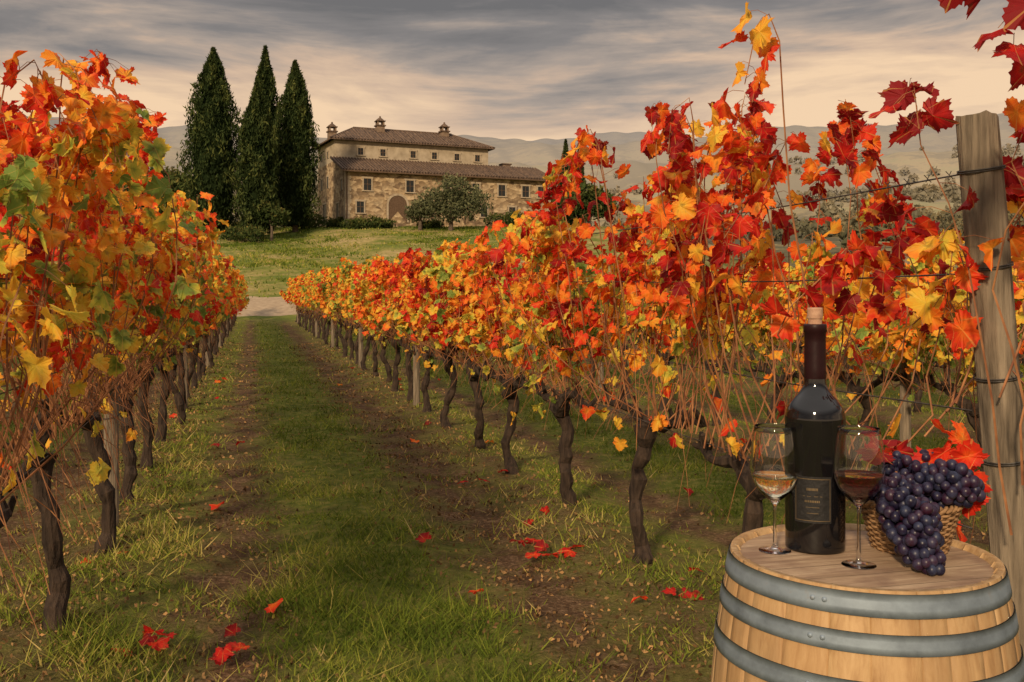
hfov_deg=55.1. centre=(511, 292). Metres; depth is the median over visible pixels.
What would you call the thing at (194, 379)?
grapevine
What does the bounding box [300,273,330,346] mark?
grapevine
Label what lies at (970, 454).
vine leaves
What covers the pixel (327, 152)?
side windows and quoins
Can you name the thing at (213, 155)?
cypress tree
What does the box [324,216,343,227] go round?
garden shrub
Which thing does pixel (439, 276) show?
grapevine
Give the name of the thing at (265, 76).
cypress tree
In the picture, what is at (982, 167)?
wooden post
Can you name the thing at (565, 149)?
cypress tree
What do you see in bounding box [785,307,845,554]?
wine bottle
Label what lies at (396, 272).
grapevine
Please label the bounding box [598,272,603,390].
vineyard post
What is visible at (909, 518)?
grape bunch
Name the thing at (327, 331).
grapevine
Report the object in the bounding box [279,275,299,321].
grapevine
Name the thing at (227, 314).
grapevine
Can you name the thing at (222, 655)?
fallen leaves
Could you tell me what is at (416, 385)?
vineyard post
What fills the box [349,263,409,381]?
grapevine
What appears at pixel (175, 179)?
oak tree
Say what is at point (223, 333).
grapevine
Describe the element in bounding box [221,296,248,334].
grapevine
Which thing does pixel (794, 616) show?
wine barrel
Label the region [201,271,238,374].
grapevine
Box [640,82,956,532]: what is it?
grapevine
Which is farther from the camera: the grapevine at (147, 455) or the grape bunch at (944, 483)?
the grapevine at (147, 455)
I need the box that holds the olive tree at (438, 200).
[410,172,493,230]
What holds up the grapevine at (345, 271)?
on the ground at (540, 155)
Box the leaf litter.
[0,341,984,681]
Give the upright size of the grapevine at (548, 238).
2.238 m
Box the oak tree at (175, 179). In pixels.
[158,166,191,221]
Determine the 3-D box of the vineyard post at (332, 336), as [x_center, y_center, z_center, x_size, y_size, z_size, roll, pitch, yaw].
[-4.928,0.757,27.000,0.102,2.205,0.102,0,0,0]
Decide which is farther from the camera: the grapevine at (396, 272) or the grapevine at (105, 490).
the grapevine at (396, 272)
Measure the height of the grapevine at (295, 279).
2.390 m
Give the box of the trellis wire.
[0,171,1023,529]
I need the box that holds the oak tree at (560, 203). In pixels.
[551,191,584,223]
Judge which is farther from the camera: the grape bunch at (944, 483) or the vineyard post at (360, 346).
the vineyard post at (360, 346)
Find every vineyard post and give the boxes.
[103,338,119,525]
[183,341,187,404]
[205,335,209,366]
[218,327,220,346]
[315,309,317,336]
[331,319,334,346]
[358,322,362,367]
[413,330,419,405]
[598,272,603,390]
[899,253,911,447]
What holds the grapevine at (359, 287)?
on the ground at (540, 155)
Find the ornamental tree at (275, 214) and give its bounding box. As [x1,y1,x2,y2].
[253,199,291,240]
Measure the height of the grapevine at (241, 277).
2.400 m
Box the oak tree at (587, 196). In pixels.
[557,180,618,225]
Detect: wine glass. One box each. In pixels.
[750,423,799,554]
[833,425,884,569]
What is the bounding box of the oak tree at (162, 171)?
[124,164,180,215]
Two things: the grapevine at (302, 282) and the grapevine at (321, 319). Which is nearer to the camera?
the grapevine at (321, 319)
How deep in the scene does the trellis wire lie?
3.91 m
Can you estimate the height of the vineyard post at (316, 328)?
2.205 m
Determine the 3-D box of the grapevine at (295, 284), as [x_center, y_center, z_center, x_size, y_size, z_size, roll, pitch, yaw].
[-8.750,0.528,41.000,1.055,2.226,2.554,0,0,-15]
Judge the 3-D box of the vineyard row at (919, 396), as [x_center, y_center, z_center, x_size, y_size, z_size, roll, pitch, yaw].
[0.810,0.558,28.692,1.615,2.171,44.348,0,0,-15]
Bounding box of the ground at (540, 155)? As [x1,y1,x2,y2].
[0,113,1023,681]
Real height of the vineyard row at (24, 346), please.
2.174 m
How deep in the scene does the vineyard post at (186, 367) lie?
13.08 m
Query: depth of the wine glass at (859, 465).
2.20 m
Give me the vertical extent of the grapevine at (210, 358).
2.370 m
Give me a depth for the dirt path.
54.57 m
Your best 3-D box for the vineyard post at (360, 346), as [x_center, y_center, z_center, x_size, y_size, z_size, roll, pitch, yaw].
[-3.080,0.758,20.000,0.102,2.204,0.102,0,0,0]
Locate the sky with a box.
[0,0,1023,140]
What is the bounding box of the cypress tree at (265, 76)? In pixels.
[255,45,280,202]
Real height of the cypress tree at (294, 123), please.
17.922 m
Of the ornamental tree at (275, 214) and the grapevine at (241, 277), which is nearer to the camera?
the grapevine at (241, 277)
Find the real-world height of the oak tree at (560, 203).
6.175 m
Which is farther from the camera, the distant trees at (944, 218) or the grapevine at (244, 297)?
the distant trees at (944, 218)
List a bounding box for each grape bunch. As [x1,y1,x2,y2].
[866,449,933,514]
[874,471,946,575]
[905,458,985,508]
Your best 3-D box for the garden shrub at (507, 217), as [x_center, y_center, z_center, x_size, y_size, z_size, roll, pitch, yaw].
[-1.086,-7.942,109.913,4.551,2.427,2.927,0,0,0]
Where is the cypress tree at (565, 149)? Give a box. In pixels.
[557,138,573,224]
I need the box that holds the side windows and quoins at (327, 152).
[320,150,550,224]
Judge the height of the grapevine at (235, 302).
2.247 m
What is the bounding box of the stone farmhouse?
[317,116,550,226]
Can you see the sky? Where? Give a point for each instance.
(527, 70)
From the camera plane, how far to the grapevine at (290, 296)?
38.19 m
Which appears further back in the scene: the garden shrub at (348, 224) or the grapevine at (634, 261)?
the garden shrub at (348, 224)
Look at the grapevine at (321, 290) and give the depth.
22.99 m
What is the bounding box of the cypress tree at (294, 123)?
[271,60,325,231]
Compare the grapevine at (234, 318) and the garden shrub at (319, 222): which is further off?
the garden shrub at (319, 222)
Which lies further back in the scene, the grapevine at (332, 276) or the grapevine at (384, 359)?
the grapevine at (332, 276)
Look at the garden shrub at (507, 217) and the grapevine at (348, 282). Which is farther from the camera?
the garden shrub at (507, 217)
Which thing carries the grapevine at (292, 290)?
on the ground at (540, 155)
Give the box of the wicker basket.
[861,500,963,554]
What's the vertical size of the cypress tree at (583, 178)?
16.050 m
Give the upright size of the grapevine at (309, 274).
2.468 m
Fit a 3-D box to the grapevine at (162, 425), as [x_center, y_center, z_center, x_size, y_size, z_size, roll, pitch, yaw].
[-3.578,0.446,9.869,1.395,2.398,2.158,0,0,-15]
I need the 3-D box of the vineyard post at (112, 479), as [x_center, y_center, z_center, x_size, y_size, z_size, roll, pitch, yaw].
[-2.602,0.958,6.370,0.102,1.805,0.102,0,0,0]
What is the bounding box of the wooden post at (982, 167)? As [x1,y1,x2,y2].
[955,110,1023,654]
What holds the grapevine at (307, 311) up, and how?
on the ground at (540, 155)
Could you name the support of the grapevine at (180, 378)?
on the ground at (540, 155)
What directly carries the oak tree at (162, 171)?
on the ground at (540, 155)
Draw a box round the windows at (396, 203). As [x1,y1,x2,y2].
[355,146,543,221]
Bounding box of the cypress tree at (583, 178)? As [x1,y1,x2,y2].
[573,148,586,223]
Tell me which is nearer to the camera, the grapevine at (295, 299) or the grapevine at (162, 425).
the grapevine at (162, 425)
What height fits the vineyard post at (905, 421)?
2.206 m
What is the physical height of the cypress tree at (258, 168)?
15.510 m
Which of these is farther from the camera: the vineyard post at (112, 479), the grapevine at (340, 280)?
the grapevine at (340, 280)
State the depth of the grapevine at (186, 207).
7.23 m
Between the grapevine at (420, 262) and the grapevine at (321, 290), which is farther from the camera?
the grapevine at (321, 290)
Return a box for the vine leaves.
[882,418,992,518]
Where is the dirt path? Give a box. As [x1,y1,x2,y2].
[237,296,296,316]
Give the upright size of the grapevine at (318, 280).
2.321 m
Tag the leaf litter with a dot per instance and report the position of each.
(398, 429)
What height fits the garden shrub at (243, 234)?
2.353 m
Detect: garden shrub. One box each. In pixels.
[201,220,242,232]
[218,223,269,241]
[290,212,327,229]
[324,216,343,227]
[337,218,369,228]
[351,214,384,228]
[371,218,396,227]
[416,220,444,228]
[483,211,520,226]
[505,209,536,223]
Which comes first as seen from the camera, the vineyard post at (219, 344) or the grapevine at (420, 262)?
the grapevine at (420, 262)
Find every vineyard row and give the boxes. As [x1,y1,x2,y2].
[1,275,97,386]
[392,241,1023,471]
[587,263,1023,411]
[649,276,1023,384]
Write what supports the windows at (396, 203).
in the stone farmhouse
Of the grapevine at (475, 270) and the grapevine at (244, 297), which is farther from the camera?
the grapevine at (244, 297)
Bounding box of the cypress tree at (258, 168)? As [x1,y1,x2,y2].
[229,80,282,233]
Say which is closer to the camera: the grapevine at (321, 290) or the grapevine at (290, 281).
the grapevine at (321, 290)
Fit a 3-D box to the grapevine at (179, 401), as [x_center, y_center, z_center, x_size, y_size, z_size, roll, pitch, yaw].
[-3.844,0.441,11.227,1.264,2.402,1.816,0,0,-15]
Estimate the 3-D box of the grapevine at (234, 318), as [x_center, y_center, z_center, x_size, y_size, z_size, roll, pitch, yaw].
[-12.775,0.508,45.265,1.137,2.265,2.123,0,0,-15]
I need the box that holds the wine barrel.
[711,523,1023,681]
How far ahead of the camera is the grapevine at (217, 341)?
24.79 m
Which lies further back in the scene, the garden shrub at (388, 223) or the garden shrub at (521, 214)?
the garden shrub at (521, 214)
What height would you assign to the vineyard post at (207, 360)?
2.204 m
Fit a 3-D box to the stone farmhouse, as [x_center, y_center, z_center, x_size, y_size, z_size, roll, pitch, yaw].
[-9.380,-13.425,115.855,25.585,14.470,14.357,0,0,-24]
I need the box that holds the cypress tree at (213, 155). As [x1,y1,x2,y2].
[173,47,241,226]
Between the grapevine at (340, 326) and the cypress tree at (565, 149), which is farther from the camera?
the cypress tree at (565, 149)
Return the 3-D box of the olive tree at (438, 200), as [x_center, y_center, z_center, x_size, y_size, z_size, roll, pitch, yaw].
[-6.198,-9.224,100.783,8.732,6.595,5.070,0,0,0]
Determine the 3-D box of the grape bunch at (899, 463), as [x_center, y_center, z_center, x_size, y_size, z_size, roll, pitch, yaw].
[0.954,0.469,2.419,0.226,0.159,0.130,0,0,0]
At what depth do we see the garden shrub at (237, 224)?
97.46 m
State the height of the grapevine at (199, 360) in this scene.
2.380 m
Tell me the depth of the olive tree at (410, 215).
102.66 m
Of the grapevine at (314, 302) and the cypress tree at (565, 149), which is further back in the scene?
the cypress tree at (565, 149)
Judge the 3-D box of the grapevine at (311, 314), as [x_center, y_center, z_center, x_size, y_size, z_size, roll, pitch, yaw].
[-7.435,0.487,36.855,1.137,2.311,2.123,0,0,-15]
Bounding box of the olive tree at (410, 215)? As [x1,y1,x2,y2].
[403,197,435,229]
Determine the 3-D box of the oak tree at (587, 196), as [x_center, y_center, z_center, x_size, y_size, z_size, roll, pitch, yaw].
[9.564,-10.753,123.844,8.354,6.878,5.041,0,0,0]
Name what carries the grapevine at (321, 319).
on the ground at (540, 155)
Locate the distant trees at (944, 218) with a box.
[16,143,1023,252]
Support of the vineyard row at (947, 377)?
on the ground at (540, 155)
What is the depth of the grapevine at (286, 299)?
43.62 m
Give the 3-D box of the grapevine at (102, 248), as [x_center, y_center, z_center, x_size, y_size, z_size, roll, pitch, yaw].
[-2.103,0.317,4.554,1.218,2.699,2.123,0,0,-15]
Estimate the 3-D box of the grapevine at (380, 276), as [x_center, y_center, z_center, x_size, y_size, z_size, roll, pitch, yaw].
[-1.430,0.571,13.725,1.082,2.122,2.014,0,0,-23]
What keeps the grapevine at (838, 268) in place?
on the ground at (540, 155)
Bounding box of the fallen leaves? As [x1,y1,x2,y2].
[80,366,746,665]
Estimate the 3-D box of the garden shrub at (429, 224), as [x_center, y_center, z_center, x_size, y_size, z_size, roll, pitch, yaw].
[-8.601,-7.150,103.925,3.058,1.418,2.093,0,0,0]
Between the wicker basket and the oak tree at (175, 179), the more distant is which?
the oak tree at (175, 179)
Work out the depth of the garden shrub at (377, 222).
102.55 m
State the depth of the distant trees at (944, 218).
430.11 m
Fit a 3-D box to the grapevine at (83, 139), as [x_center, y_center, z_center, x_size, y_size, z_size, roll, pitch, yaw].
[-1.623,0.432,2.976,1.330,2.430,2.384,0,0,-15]
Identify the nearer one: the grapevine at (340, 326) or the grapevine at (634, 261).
the grapevine at (634, 261)
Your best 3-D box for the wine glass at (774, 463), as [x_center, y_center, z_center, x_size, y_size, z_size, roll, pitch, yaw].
[0.632,0.471,2.360,0.116,0.301,0.116,0,0,0]
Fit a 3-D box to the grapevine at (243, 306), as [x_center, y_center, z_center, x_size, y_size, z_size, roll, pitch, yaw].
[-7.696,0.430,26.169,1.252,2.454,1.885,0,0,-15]
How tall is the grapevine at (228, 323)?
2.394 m
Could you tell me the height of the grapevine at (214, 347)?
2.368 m
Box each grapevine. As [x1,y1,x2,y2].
[0,49,189,630]
[0,49,212,635]
[0,146,218,552]
[65,188,229,503]
[93,212,214,468]
[135,225,225,442]
[159,229,231,424]
[172,253,225,410]
[188,253,245,396]
[190,244,232,388]
[196,253,235,381]
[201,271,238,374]
[207,267,240,367]
[210,295,236,352]
[211,274,248,358]
[212,263,239,355]
[215,267,239,352]
[217,284,247,334]
[221,274,244,343]
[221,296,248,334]
[228,279,245,335]
[230,280,246,329]
[233,285,247,325]
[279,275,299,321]
[283,285,303,326]
[287,272,314,331]
[287,278,300,323]
[290,283,301,326]
[291,281,306,325]
[292,279,320,338]
[293,275,303,327]
[295,274,308,329]
[297,277,314,330]
[299,267,353,348]
[299,275,312,332]
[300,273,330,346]
[302,269,317,336]
[306,276,326,338]
[307,273,336,339]
[311,269,342,344]
[315,268,354,356]
[318,268,347,352]
[319,263,394,376]
[323,267,353,359]
[329,254,390,364]
[336,258,379,370]
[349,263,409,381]
[350,256,404,391]
[362,259,425,400]
[374,238,524,448]
[379,250,458,411]
[397,245,521,427]
[445,239,601,474]
[470,209,648,505]
[479,119,773,564]
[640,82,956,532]
[712,0,1023,543]
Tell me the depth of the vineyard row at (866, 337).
8.33 m
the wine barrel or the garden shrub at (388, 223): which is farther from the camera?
the garden shrub at (388, 223)

